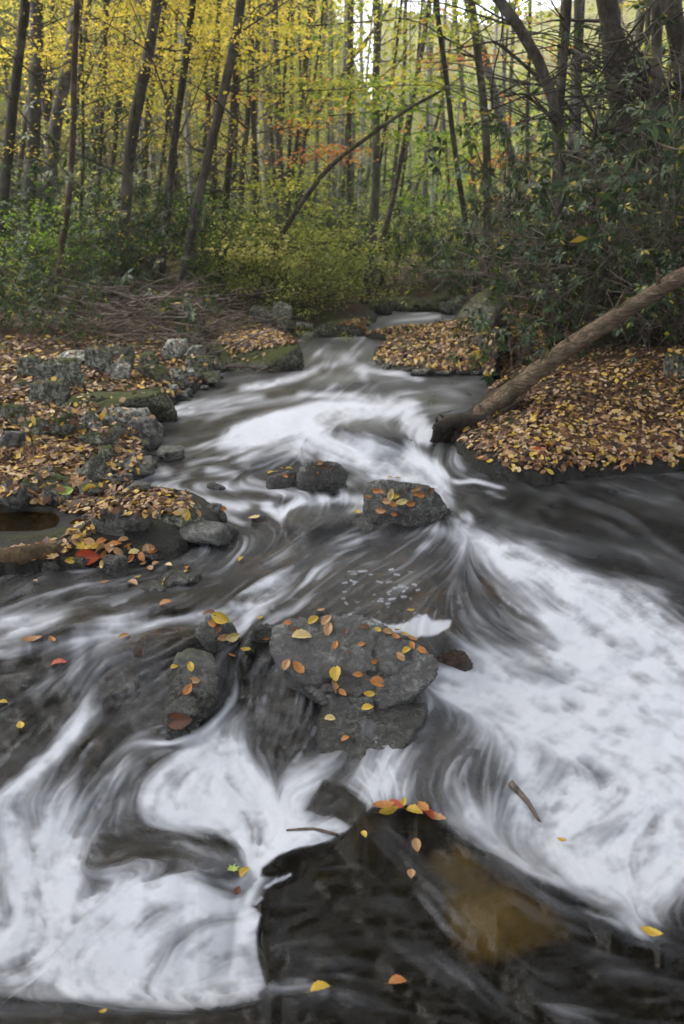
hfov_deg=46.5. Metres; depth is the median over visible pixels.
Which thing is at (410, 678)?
boulder
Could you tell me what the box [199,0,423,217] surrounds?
tree
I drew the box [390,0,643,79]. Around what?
branch
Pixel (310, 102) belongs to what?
tree
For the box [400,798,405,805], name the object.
fallen leaf
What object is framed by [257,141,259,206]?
tree
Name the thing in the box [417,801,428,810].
fallen leaf
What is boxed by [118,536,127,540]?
fallen leaf
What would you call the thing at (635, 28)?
tree
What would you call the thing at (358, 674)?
fallen leaf
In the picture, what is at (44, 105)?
tree
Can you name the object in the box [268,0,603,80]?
tree branch
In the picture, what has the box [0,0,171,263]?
tree
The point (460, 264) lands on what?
shrub
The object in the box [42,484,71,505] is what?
rock
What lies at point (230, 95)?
tree
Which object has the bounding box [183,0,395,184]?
tree
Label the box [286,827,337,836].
stick
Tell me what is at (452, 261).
shrub
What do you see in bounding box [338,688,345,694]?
fallen leaf
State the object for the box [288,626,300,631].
fallen leaf
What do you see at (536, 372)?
fallen log
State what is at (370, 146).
tree
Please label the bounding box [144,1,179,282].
tree
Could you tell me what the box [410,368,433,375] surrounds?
rock
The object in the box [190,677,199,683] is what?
fallen leaf
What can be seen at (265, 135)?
tree
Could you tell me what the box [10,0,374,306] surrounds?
tree
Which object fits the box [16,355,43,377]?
rock
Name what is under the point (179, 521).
rock
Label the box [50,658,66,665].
fallen leaf
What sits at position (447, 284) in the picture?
shrub
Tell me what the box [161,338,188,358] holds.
rock
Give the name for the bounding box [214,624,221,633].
fallen leaf
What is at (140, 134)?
tree
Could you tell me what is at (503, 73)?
tree
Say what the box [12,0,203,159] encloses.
tree
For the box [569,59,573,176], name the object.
tree
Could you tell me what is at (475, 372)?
stone
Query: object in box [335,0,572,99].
sky
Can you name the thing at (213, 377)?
rock
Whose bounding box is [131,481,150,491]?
stone
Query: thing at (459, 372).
stone
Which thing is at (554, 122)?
branch
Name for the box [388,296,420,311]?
rock
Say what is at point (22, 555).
fallen log
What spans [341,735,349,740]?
fallen leaf
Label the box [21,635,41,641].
fallen leaf
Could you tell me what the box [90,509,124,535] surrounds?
rock
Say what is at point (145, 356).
rock
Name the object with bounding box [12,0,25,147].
tree
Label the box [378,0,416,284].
tree
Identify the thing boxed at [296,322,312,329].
rock
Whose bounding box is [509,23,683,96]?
branch
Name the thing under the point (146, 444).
stone
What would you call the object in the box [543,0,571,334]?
tree
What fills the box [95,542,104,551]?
fallen leaf
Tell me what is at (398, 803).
fallen leaf
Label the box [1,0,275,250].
tree
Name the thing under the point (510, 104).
tree
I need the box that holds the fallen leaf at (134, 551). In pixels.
[128,548,138,553]
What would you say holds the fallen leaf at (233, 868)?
on the stream water at (130, 833)
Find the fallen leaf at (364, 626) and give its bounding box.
[360,624,369,627]
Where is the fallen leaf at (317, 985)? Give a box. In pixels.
[306,980,329,992]
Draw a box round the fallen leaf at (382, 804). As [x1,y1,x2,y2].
[370,800,394,807]
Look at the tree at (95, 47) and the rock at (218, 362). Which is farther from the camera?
the tree at (95, 47)
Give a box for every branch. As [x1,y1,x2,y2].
[162,97,265,156]
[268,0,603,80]
[371,1,573,77]
[381,125,507,212]
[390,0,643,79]
[418,49,593,86]
[420,0,657,120]
[442,86,552,204]
[444,79,663,151]
[455,30,607,124]
[477,76,656,152]
[483,61,571,124]
[484,0,683,101]
[490,390,527,419]
[493,64,670,161]
[498,31,648,132]
[509,0,656,94]
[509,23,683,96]
[514,92,683,141]
[525,36,683,129]
[532,23,681,119]
[535,1,683,72]
[539,31,683,97]
[548,30,682,134]
[552,76,683,149]
[555,22,683,95]
[597,43,683,110]
[609,53,683,104]
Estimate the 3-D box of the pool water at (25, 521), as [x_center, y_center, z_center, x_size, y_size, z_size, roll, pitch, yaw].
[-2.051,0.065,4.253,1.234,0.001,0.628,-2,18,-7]
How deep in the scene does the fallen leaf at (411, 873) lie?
2.15 m
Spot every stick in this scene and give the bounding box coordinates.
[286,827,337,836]
[508,780,540,821]
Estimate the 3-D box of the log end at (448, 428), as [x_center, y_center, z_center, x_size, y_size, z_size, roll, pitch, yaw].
[0.888,-0.605,5.923,0.492,0.277,0.170,0,17,0]
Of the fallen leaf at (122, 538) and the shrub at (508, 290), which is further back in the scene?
the shrub at (508, 290)
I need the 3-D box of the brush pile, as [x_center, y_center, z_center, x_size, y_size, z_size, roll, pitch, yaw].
[-2.537,-2.430,10.227,4.239,1.602,4.983,0,17,0]
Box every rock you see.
[0,403,30,420]
[0,430,25,448]
[0,483,31,509]
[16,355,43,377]
[19,466,80,494]
[21,412,78,435]
[29,379,70,405]
[34,357,84,388]
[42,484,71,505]
[57,350,84,361]
[64,391,172,414]
[78,429,118,445]
[78,482,107,496]
[80,411,99,427]
[84,345,113,373]
[86,422,101,432]
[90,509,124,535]
[98,444,120,461]
[102,406,150,427]
[103,423,126,436]
[103,554,127,574]
[104,363,130,380]
[105,343,134,357]
[108,455,155,479]
[116,356,133,367]
[117,509,151,531]
[127,416,163,450]
[135,364,167,377]
[139,352,159,364]
[139,580,168,591]
[142,387,177,421]
[143,551,162,560]
[154,502,204,528]
[157,445,184,461]
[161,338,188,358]
[162,570,200,586]
[168,366,190,387]
[179,519,237,545]
[184,345,206,356]
[184,355,213,371]
[190,334,206,350]
[202,371,220,383]
[206,482,225,489]
[213,358,228,372]
[249,305,272,324]
[271,319,295,329]
[272,301,292,318]
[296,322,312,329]
[366,299,393,314]
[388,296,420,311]
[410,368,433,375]
[413,296,447,311]
[439,302,462,314]
[499,319,525,329]
[663,351,683,379]
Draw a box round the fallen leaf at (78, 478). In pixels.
[68,473,85,487]
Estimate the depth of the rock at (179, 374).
7.49 m
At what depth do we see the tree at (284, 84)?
15.24 m
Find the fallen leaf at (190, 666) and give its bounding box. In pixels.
[187,662,193,671]
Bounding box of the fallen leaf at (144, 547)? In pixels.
[142,543,148,551]
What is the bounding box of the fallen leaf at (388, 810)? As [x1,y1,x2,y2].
[376,806,398,814]
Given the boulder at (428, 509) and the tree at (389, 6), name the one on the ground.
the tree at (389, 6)
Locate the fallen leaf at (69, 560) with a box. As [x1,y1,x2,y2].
[64,557,74,563]
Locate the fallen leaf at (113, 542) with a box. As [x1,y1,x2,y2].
[109,540,120,544]
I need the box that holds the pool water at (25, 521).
[0,511,59,531]
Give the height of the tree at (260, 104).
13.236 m
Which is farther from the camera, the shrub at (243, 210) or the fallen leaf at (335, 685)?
the shrub at (243, 210)
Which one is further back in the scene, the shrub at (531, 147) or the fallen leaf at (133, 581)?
the shrub at (531, 147)
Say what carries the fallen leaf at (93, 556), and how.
on the stone at (79, 560)
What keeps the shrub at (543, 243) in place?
on the ground
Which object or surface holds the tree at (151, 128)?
on the ground
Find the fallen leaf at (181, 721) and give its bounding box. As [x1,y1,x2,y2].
[160,713,192,729]
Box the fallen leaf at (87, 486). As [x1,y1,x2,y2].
[83,483,97,491]
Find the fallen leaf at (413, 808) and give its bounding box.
[405,804,422,813]
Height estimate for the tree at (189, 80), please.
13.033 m
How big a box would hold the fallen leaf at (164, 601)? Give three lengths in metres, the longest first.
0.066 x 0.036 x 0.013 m
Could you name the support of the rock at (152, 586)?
in the stream water at (130, 833)
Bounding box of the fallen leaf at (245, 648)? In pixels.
[240,647,250,650]
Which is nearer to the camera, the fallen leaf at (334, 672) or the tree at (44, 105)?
the fallen leaf at (334, 672)
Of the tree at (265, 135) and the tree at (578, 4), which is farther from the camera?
the tree at (265, 135)
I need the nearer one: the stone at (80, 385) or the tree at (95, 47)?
the stone at (80, 385)
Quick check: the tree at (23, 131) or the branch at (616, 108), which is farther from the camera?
the tree at (23, 131)
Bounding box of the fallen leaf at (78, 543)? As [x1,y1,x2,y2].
[74,541,85,545]
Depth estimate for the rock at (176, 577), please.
3.59 m
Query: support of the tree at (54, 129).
on the ground
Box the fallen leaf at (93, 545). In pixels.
[88,543,97,548]
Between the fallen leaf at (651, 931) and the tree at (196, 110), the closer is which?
the fallen leaf at (651, 931)
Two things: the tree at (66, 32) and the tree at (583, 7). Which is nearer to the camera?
the tree at (583, 7)
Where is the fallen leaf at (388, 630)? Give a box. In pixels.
[383,627,392,633]
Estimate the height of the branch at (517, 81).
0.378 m
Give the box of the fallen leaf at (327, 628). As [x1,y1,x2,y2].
[323,621,332,634]
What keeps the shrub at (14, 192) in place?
on the ground
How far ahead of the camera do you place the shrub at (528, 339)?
6.97 m
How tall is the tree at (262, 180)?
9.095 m
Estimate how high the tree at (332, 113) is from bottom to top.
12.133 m
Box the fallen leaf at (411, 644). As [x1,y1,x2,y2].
[409,641,414,648]
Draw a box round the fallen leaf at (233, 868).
[228,864,239,871]
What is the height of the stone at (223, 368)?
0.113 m
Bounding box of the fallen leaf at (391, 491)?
[387,488,393,500]
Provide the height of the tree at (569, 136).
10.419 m
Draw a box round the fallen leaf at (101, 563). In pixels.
[98,560,103,567]
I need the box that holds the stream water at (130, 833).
[0,311,683,1023]
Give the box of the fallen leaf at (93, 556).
[74,549,100,564]
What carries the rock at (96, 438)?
on the ground
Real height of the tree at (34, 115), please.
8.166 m
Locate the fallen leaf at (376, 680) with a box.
[365,676,383,686]
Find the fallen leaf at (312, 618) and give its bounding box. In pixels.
[308,615,317,623]
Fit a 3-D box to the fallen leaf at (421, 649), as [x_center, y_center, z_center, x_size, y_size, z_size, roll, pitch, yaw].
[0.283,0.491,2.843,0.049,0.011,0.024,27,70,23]
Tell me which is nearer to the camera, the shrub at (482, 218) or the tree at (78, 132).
the shrub at (482, 218)
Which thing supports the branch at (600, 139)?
attached to the shrub at (664, 111)
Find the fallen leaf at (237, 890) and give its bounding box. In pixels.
[233,886,240,894]
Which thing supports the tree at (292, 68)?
on the ground
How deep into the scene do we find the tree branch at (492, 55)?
12.47 m
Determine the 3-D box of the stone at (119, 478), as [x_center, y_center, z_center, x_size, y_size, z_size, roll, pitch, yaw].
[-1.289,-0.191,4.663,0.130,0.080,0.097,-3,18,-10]
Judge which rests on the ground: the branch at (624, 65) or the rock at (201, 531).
the rock at (201, 531)
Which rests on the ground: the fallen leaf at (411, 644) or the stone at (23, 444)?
the stone at (23, 444)
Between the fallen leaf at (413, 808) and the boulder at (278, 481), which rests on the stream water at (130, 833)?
the fallen leaf at (413, 808)
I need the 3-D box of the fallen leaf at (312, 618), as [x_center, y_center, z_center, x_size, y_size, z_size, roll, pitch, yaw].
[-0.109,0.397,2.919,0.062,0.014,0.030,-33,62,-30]
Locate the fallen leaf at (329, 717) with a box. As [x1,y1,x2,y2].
[324,714,334,719]
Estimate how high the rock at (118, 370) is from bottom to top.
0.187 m
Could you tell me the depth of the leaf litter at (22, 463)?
5.20 m
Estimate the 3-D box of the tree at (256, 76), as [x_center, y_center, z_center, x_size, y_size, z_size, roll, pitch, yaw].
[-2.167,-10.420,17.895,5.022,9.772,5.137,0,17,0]
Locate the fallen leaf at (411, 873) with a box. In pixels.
[407,869,415,877]
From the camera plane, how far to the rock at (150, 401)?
6.00 m
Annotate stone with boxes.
[10,419,24,423]
[15,381,27,386]
[21,440,34,446]
[41,561,59,570]
[65,555,86,568]
[75,383,83,389]
[78,425,85,433]
[110,473,133,483]
[129,551,150,563]
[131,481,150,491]
[140,439,150,449]
[150,375,162,381]
[162,355,170,360]
[163,377,169,383]
[168,384,178,391]
[174,390,189,400]
[184,388,192,396]
[187,368,194,376]
[193,372,202,378]
[200,385,208,389]
[207,503,223,513]
[218,365,226,372]
[219,512,227,521]
[382,364,390,369]
[403,367,412,371]
[435,371,450,375]
[456,370,471,374]
[469,370,480,375]
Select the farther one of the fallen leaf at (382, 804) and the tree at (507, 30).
the tree at (507, 30)
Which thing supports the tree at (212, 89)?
on the ground
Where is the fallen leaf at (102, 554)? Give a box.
[100,549,106,558]
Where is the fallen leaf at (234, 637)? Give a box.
[223,632,239,641]
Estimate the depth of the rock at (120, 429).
5.50 m
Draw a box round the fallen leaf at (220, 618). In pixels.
[211,611,232,623]
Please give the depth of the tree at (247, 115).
16.33 m
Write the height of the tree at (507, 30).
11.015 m
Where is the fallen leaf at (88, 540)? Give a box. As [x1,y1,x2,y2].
[81,537,95,544]
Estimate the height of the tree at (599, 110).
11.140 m
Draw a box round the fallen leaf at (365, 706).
[361,703,372,709]
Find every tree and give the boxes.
[0,0,85,145]
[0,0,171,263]
[0,0,211,266]
[0,0,222,291]
[0,0,256,244]
[0,0,283,284]
[0,0,437,298]
[0,1,174,237]
[0,2,46,141]
[0,2,63,150]
[0,32,21,182]
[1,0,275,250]
[1,1,131,169]
[3,0,287,278]
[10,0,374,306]
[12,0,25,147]
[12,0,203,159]
[16,0,538,233]
[17,0,247,217]
[19,1,38,179]
[20,0,343,312]
[30,3,341,295]
[41,0,54,253]
[41,99,44,165]
[43,1,292,190]
[56,0,233,152]
[60,1,88,167]
[62,1,168,185]
[62,2,85,187]
[64,0,281,260]
[65,1,227,173]
[77,20,84,284]
[79,2,168,153]
[83,14,108,180]
[85,0,119,213]
[85,0,319,270]
[93,0,372,312]
[94,0,226,150]
[100,0,279,280]
[111,0,292,242]
[111,0,596,294]
[118,1,314,196]
[121,0,384,274]
[124,0,364,205]
[129,0,142,230]
[129,0,408,283]
[132,0,141,210]
[137,0,141,173]
[143,0,156,207]
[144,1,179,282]
[156,0,348,232]
[157,27,182,257]
[160,0,346,229]
[162,1,317,200]
[162,1,354,194]
[164,2,270,281]
[165,21,215,162]
[178,2,197,276]
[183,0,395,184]
[188,4,204,193]
[195,4,219,214]
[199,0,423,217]
[201,0,359,212]
[208,0,220,286]
[209,0,371,215]
[221,0,395,214]
[243,26,262,223]
[248,74,464,306]
[254,38,263,203]
[257,1,268,178]
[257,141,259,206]
[258,0,408,210]
[260,4,423,155]
[261,0,394,269]
[262,22,296,205]
[273,0,290,281]
[279,0,342,61]
[284,0,422,194]
[284,0,504,303]
[288,0,327,242]
[290,0,351,277]
[298,2,302,215]
[329,0,335,212]
[333,0,345,183]
[336,0,347,216]
[340,3,364,226]
[346,0,353,241]
[351,21,370,238]
[354,4,372,225]
[355,0,363,252]
[361,0,383,238]
[361,0,405,271]
[371,0,472,288]
[374,0,669,242]
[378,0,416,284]
[382,0,397,220]
[394,0,440,271]
[402,2,467,258]
[403,0,628,345]
[404,0,475,298]
[407,0,446,251]
[409,0,412,238]
[420,0,481,281]
[420,0,544,288]
[420,3,433,248]
[423,0,433,240]
[424,6,431,235]
[432,0,463,256]
[451,21,468,205]
[463,0,522,272]
[479,10,498,192]
[498,0,510,179]
[501,17,505,182]
[507,0,531,195]
[507,0,537,219]
[516,0,669,117]
[535,0,683,233]
[540,0,544,158]
[542,0,666,254]
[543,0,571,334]
[551,0,562,182]
[566,34,573,176]
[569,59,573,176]
[582,0,584,60]
[589,69,604,184]
[601,0,621,218]
[619,0,671,78]
[626,8,639,79]
[629,0,642,79]
[630,0,645,88]
[636,0,683,220]
[643,0,662,333]
[663,34,673,127]
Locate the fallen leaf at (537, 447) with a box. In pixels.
[532,442,547,456]
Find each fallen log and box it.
[0,542,74,564]
[473,266,683,414]
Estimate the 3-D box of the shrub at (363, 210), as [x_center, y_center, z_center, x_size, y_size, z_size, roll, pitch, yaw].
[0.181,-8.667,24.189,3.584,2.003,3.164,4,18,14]
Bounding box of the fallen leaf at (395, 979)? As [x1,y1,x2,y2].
[385,974,406,983]
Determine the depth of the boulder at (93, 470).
4.70 m
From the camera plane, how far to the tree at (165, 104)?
14.48 m
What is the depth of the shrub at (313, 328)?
11.02 m
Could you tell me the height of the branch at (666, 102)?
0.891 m
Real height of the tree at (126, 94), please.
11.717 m
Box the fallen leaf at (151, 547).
[146,544,154,550]
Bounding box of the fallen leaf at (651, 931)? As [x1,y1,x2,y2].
[637,926,663,936]
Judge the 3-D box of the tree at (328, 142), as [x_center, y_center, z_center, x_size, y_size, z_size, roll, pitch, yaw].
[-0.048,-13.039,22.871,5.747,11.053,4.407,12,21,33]
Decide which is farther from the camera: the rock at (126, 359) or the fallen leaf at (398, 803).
the rock at (126, 359)
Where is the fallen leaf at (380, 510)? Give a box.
[375,507,385,513]
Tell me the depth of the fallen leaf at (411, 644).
2.86 m
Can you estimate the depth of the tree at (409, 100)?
28.81 m
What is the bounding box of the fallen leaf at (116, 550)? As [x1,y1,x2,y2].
[113,547,122,554]
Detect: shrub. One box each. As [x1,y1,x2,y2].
[0,58,230,284]
[0,92,78,221]
[0,102,88,219]
[0,108,211,308]
[0,119,265,270]
[0,143,94,264]
[0,159,176,307]
[0,203,78,328]
[0,231,129,345]
[5,126,265,300]
[9,147,117,265]
[13,99,185,251]
[43,137,152,212]
[53,164,315,286]
[53,173,116,249]
[108,117,303,292]
[118,179,393,301]
[121,268,225,344]
[132,107,351,278]
[147,131,291,230]
[175,191,380,317]
[197,166,383,285]
[204,194,289,252]
[210,187,430,323]
[219,175,341,252]
[248,123,431,291]
[262,215,400,259]
[263,137,345,223]
[274,308,366,342]
[283,207,423,302]
[291,168,470,290]
[296,193,391,238]
[317,177,442,250]
[354,168,509,293]
[358,182,493,271]
[365,126,683,359]
[402,102,671,285]
[406,0,683,294]
[410,0,683,341]
[414,211,500,302]
[415,122,584,198]
[420,201,527,298]
[421,117,683,348]
[429,167,590,300]
[434,275,578,358]
[440,104,683,363]
[442,9,683,286]
[445,288,561,386]
[446,196,535,292]
[451,174,548,247]
[455,101,683,365]
[456,146,679,312]
[481,31,672,208]
[503,259,602,320]
[517,102,609,216]
[533,122,598,181]
[553,215,683,347]
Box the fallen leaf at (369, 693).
[364,691,374,696]
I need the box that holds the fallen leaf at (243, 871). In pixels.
[239,867,248,879]
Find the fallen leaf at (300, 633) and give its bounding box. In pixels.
[287,629,311,637]
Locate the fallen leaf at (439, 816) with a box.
[427,811,445,819]
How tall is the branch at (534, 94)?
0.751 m
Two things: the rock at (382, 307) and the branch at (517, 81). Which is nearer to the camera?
the branch at (517, 81)
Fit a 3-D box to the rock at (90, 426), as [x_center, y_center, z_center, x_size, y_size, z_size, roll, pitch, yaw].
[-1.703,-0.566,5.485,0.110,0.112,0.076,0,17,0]
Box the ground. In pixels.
[0,0,683,574]
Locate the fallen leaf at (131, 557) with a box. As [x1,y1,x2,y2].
[128,554,133,561]
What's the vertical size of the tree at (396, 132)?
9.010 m
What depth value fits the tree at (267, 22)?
21.00 m
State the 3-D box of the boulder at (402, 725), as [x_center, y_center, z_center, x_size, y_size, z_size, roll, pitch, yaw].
[0.110,0.862,2.663,0.396,0.342,0.364,0,17,0]
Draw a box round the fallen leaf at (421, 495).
[417,492,424,497]
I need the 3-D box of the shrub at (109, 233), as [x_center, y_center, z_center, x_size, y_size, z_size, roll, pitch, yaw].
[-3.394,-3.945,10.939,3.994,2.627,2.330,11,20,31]
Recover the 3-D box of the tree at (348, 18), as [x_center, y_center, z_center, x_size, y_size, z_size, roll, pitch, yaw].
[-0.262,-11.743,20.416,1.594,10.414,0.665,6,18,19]
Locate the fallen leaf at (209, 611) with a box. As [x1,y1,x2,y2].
[202,609,214,614]
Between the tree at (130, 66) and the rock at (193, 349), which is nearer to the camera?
the rock at (193, 349)
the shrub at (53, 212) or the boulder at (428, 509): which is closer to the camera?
the boulder at (428, 509)
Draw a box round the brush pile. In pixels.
[7,258,306,377]
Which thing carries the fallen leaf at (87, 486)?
on the rock at (92, 491)
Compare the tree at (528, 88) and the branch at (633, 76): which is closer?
the branch at (633, 76)
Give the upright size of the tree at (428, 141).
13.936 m
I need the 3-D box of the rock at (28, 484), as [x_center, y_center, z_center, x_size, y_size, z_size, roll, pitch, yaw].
[-1.700,-0.181,4.702,0.384,0.148,0.266,0,17,0]
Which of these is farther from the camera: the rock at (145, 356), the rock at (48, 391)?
the rock at (145, 356)
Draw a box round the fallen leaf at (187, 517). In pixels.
[183,509,190,520]
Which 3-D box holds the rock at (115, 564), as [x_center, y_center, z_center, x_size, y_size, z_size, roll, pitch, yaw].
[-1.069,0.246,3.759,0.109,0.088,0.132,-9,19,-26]
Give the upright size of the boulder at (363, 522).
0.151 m
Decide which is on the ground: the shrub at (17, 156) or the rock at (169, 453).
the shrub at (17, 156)
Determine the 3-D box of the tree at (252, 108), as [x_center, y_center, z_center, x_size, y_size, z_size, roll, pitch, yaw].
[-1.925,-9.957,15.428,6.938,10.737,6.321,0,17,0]
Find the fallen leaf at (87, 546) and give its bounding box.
[75,544,89,549]
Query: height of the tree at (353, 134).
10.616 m
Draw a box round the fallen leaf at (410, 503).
[406,501,414,506]
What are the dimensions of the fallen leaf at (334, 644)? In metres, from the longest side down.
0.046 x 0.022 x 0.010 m
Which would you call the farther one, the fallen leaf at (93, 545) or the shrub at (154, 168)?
the shrub at (154, 168)
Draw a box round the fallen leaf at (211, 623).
[208,620,216,626]
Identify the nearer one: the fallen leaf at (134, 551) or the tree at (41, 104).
the fallen leaf at (134, 551)
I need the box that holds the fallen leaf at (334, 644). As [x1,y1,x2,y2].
[332,641,337,648]
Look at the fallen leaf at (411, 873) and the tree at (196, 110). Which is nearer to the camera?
the fallen leaf at (411, 873)
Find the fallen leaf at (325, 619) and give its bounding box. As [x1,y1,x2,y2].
[321,615,330,624]
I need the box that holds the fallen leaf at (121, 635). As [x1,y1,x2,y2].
[118,633,129,638]
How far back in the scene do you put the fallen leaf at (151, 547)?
3.85 m
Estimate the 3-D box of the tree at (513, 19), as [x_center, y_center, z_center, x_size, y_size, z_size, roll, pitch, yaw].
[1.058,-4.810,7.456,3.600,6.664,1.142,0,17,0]
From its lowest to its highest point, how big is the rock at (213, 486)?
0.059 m
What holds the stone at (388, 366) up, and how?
on the stream water at (130, 833)
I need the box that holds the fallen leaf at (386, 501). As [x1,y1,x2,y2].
[382,497,393,504]
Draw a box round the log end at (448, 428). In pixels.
[430,413,494,442]
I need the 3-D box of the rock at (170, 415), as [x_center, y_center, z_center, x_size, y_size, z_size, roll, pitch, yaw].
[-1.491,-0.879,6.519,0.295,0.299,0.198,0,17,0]
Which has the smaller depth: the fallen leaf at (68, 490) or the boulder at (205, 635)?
the boulder at (205, 635)
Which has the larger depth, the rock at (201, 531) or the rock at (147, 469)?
the rock at (147, 469)
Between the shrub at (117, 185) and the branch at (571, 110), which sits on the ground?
the shrub at (117, 185)
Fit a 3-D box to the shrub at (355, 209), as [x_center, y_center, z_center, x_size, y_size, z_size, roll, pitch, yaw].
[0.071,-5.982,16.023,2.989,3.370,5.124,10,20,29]
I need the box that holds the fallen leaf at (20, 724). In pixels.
[16,721,24,727]
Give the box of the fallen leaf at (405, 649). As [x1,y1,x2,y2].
[402,646,410,652]
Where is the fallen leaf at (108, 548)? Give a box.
[104,543,113,552]
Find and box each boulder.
[78,453,112,482]
[133,627,187,656]
[164,648,220,739]
[193,615,239,650]
[207,331,303,372]
[245,623,272,642]
[266,471,296,489]
[269,614,438,713]
[296,461,347,490]
[313,318,365,337]
[317,703,428,760]
[352,516,374,529]
[362,479,451,525]
[365,325,421,339]
[376,340,479,375]
[436,649,473,671]
[455,284,500,385]
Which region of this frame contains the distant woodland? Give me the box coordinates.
[0,0,674,239]
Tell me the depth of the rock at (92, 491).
4.52 m
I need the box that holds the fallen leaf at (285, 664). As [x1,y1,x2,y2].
[282,659,289,670]
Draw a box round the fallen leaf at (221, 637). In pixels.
[217,634,230,640]
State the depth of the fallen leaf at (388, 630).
2.89 m
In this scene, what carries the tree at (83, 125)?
on the ground
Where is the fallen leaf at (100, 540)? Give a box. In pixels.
[96,537,105,543]
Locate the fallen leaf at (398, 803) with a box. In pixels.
[389,799,403,807]
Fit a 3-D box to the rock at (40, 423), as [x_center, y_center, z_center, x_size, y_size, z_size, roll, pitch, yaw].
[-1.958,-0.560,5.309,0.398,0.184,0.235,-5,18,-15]
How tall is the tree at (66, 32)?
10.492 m
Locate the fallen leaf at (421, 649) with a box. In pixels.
[417,646,426,652]
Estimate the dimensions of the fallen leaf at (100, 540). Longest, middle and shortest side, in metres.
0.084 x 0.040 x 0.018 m
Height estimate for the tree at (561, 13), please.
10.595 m
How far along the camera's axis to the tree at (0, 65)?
21.10 m
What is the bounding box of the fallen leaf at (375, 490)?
[371,488,379,493]
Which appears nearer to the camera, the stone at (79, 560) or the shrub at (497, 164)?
the stone at (79, 560)
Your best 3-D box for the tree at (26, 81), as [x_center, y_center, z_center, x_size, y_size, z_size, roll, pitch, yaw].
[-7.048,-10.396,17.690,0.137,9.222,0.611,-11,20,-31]
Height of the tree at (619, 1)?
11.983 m
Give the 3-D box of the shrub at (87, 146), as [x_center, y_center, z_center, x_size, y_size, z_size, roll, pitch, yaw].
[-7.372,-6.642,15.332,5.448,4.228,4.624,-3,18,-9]
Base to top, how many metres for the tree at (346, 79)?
12.696 m
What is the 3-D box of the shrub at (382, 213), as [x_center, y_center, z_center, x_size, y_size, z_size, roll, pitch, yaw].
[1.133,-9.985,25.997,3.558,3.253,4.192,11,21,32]
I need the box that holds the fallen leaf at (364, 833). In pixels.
[361,830,366,836]
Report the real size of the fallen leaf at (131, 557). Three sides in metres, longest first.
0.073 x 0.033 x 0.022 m
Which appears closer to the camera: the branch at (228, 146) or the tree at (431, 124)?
the branch at (228, 146)
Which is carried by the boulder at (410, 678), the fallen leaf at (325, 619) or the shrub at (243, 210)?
the fallen leaf at (325, 619)
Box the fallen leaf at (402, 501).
[396,498,407,504]
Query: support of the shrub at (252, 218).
on the ground
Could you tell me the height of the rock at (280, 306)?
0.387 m
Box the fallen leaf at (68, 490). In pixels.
[58,486,76,494]
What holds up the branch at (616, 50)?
attached to the tree at (566, 21)
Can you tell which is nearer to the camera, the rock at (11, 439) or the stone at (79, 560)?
the stone at (79, 560)
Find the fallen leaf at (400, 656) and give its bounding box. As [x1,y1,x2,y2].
[396,652,404,660]
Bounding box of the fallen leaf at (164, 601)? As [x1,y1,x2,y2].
[159,599,171,604]
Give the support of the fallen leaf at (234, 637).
on the boulder at (205, 635)
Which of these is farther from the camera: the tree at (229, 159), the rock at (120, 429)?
the tree at (229, 159)
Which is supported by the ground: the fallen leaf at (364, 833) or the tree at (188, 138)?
the tree at (188, 138)
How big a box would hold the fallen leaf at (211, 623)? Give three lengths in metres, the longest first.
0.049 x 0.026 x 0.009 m
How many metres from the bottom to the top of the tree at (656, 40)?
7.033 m
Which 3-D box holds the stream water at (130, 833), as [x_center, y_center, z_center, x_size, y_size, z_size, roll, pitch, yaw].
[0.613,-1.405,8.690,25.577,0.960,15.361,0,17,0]
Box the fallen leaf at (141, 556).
[138,552,144,560]
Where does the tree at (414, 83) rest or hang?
on the ground
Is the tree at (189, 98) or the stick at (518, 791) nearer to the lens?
the stick at (518, 791)
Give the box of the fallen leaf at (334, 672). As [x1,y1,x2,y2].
[329,666,340,680]
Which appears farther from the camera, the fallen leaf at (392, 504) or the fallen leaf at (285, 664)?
the fallen leaf at (392, 504)
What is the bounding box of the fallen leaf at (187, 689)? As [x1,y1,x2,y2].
[182,683,191,694]
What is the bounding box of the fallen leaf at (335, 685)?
[332,680,338,692]
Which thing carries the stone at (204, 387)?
on the stream water at (130, 833)
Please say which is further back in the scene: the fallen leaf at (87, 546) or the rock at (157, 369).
the rock at (157, 369)
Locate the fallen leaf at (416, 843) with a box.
[412,838,420,851]
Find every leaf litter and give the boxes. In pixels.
[0,318,306,514]
[4,316,369,560]
[362,303,620,392]
[457,328,683,473]
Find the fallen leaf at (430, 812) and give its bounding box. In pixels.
[423,809,434,818]
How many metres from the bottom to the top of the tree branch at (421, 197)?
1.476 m
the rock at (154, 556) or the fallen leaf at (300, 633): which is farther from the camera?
the rock at (154, 556)
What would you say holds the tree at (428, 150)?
on the ground
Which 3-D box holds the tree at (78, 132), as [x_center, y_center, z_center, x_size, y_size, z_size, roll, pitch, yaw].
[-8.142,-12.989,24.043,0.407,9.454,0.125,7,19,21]
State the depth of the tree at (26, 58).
12.08 m
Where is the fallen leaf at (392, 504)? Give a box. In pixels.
[389,501,397,506]
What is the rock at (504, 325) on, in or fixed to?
on the ground
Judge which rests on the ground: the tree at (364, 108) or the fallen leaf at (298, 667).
the tree at (364, 108)
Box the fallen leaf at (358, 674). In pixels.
[353,671,362,676]
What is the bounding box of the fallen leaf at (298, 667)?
[293,661,305,675]
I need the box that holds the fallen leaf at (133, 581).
[128,578,137,584]
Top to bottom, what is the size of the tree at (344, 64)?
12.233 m
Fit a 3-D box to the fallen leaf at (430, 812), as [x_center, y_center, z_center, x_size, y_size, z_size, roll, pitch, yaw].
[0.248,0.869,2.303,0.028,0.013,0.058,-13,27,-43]

